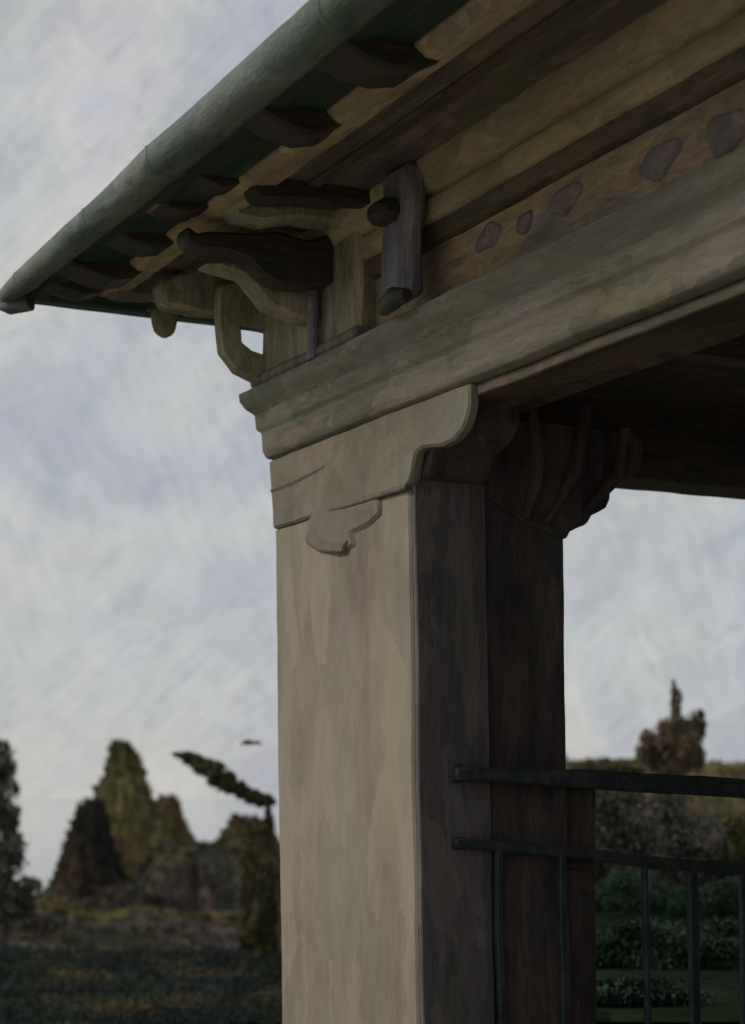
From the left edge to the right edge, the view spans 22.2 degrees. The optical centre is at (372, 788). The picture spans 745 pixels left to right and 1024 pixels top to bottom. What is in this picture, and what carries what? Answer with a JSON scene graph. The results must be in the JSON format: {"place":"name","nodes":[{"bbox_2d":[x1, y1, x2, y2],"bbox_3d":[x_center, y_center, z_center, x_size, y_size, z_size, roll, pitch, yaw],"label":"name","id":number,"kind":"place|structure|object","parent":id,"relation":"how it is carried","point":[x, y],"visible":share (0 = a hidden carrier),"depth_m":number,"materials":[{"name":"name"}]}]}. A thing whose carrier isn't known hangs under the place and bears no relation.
{"place":"outdoors","nodes":[
{"label":"outdoors","id":0,"kind":"place"},
{"bbox_2d":[8,891,109,923],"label":"rock peak","id":1,"kind":"object","parent":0,"point":[55,903],"visible":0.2,"depth_m":661.67,"materials":[{"name":"stone"}]},
{"bbox_2d":[42,796,130,901],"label":"rock peak","id":2,"kind":"object","parent":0,"point":[90,856],"visible":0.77,"depth_m":765.70,"materials":[{"name":"stone"}]},
{"bbox_2d":[91,738,154,876],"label":"rock peak","id":3,"kind":"object","parent":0,"point":[122,789],"visible":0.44,"depth_m":809.75,"materials":[{"name":"stone"}]},
{"bbox_2d":[70,884,203,911],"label":"rock peak","id":4,"kind":"object","parent":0,"point":[111,897],"visible":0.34,"depth_m":681.51,"materials":[{"name":"plant"}]},
{"bbox_2d":[0,918,280,946],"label":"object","id":5,"kind":"object","parent":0,"point":[88,932],"visible":0.32,"depth_m":587.27,"materials":[{"name":"plant"}]},
{"bbox_2d":[143,792,195,857],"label":"rock peak","id":6,"kind":"object","parent":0,"point":[169,824],"visible":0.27,"depth_m":795.56,"materials":[{"name":"stone"}]},
{"bbox_2d":[64,905,280,927],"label":"rock peak","id":7,"kind":"object","parent":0,"point":[135,913],"visible":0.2,"depth_m":631.99,"materials":[{"name":"stone"}]},
{"bbox_2d":[119,838,280,914],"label":"rock peak","id":8,"kind":"object","parent":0,"point":[203,874],"visible":0.45,"depth_m":704.43,"materials":[{"name":"stone"}]},
{"bbox_2d":[214,811,280,874],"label":"rock peak","id":9,"kind":"object","parent":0,"point":[232,836],"visible":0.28,"depth_m":744.54,"materials":[{"name":"stone"}]},
{"bbox_2d":[240,740,261,745],"bbox_3d":[-2.709,-1.020,41.996,0.502,0.098,1.000,-7,11,-24],"label":"bird","id":10,"kind":"object","parent":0,"point":[248,742],"visible":1,"depth_m":41.93},
{"bbox_2d":[0,799,730,952],"bbox_3d":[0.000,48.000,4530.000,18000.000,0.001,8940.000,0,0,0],"label":"water","id":11,"kind":"structure","parent":0,"point":[44,825],"depth_m":2698.52,"materials":[{"name":"grey liquid"}]},
{"bbox_2d":[0,814,739,1023],"bbox_3d":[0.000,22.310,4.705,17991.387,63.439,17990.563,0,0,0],"label":"ground","id":12,"kind":"structure","parent":0,"point":[717,817],"depth_m":33.38,"materials":[{"name":"green plant"}]},
{"bbox_2d":[0,739,71,950],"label":"edge tree","id":13,"kind":"object","parent":12,"relation":"on","point":[18,902],"visible":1,"depth_m":69.70,"materials":[{"name":"green plant"}]},
{"bbox_2d":[0,942,281,1023],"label":"ground cover","id":14,"kind":"object","parent":12,"relation":"on","point":[69,962],"visible":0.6,"depth_m":38.68,"materials":[{"name":"teal plant"}]},
{"bbox_2d":[171,750,280,963],"bbox_3d":[-4.236,2.260,54.989,3.224,6.791,1.057,0,0,0],"label":"tall tree","id":15,"kind":"object","parent":12,"relation":"on","point":[259,931],"visible":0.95,"depth_m":54.86,"materials":[{"name":"green plant"}]},
{"bbox_2d":[569,756,648,773],"bbox_3d":[6.223,0.850,50.031,2.226,3.444,0.664,0,0,0],"label":"shrub","id":16,"kind":"object","parent":12,"relation":"on","point":[612,767],"visible":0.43,"depth_m":49.89,"materials":[{"name":"green plant"}]},
{"bbox_2d":[634,678,706,775],"bbox_3d":[7.542,-0.070,48.000,1.889,5.473,1.283,0,0,0],"label":"bushy tree","id":17,"kind":"object","parent":12,"relation":"on","point":[673,746],"visible":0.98,"depth_m":47.81,"materials":[{"name":"beige plant"}]},
{"label":"terrace","id":18,"kind":"structure","parent":12,"relation":"on","visible":0},
{"bbox_2d":[0,0,744,1023],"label":"pavilion","id":19,"kind":"structure","parent":18,"relation":"on","point":[472,272],"depth_m":9.03,"materials":[{"name":"paint"}]},
{"bbox_2d":[449,764,744,1023],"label":"railing","id":20,"kind":"object","parent":19,"relation":"on","point":[632,783],"visible":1,"depth_m":9.33,"materials":[{"name":"black metal"}]},
{"bbox_2d":[0,0,744,798],"label":"sky","id":21,"kind":"structure","parent":0,"point":[138,557],"materials":[{"name":"grey"}]},
{"bbox_2d":[566,755,744,816],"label":"hill","id":22,"kind":"structure","parent":0,"point":[721,805],"depth_m":1461.06,"materials":[{"name":"green plant"}]},
{"bbox_2d":[595,874,739,1021],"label":"lawn","id":23,"kind":"structure","parent":0,"point":[724,981],"depth_m":14.94,"materials":[{"name":"green plant"}]},
{"bbox_2d":[596,771,665,889],"bbox_3d":[3.720,1.043,30.193,1.722,2.675,2.129,0,0,24],"label":"shrub","id":24,"kind":"object","parent":23,"relation":"on","point":[626,823],"visible":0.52,"depth_m":29.73,"materials":[{"name":"grey plant"}]},
{"bbox_2d":[596,870,683,913],"bbox_3d":[3.421,1.559,24.087,2.050,1.115,1.227,0,0,-27],"label":"bush","id":25,"kind":"object","parent":23,"relation":"on","point":[623,895],"visible":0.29,"depth_m":23.74,"materials":[{"name":"green plant"}]},
{"bbox_2d":[595,974,732,1007],"bbox_3d":[1.973,1.641,13.835,1.678,0.625,0.936,0,0,0],"label":"bush","id":26,"kind":"object","parent":23,"relation":"on","point":[615,992],"visible":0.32,"depth_m":13.52,"materials":[{"name":"green plant"}]},
{"bbox_2d":[596,915,739,969],"bbox_3d":[2.790,1.522,16.608,2.143,0.861,1.105,0,0,-28],"label":"bush","id":27,"kind":"object","parent":23,"relation":"on","point":[719,943],"visible":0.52,"depth_m":16.35,"materials":[{"name":"green plant"}]},
{"bbox_2d":[610,794,729,890],"bbox_3d":[5.143,1.080,32.108,2.373,2.406,1.723,0,0,-28],"label":"shrub","id":28,"kind":"object","parent":23,"relation":"on","point":[680,829],"visible":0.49,"depth_m":31.90,"materials":[{"name":"grey plant"}]},
{"bbox_2d":[666,874,739,918],"bbox_3d":[4.436,1.533,23.112,1.897,1.105,1.202,0,0,-34],"label":"bush","id":29,"kind":"object","parent":23,"relation":"on","point":[723,901],"visible":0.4,"depth_m":22.81,"materials":[{"name":"green plant"}]},
{"bbox_2d":[699,811,744,891],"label":"shrub","id":30,"kind":"object","parent":23,"relation":"on","point":[734,827],"visible":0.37,"depth_m":32.86,"materials":[{"name":"green plant"}]}
]}

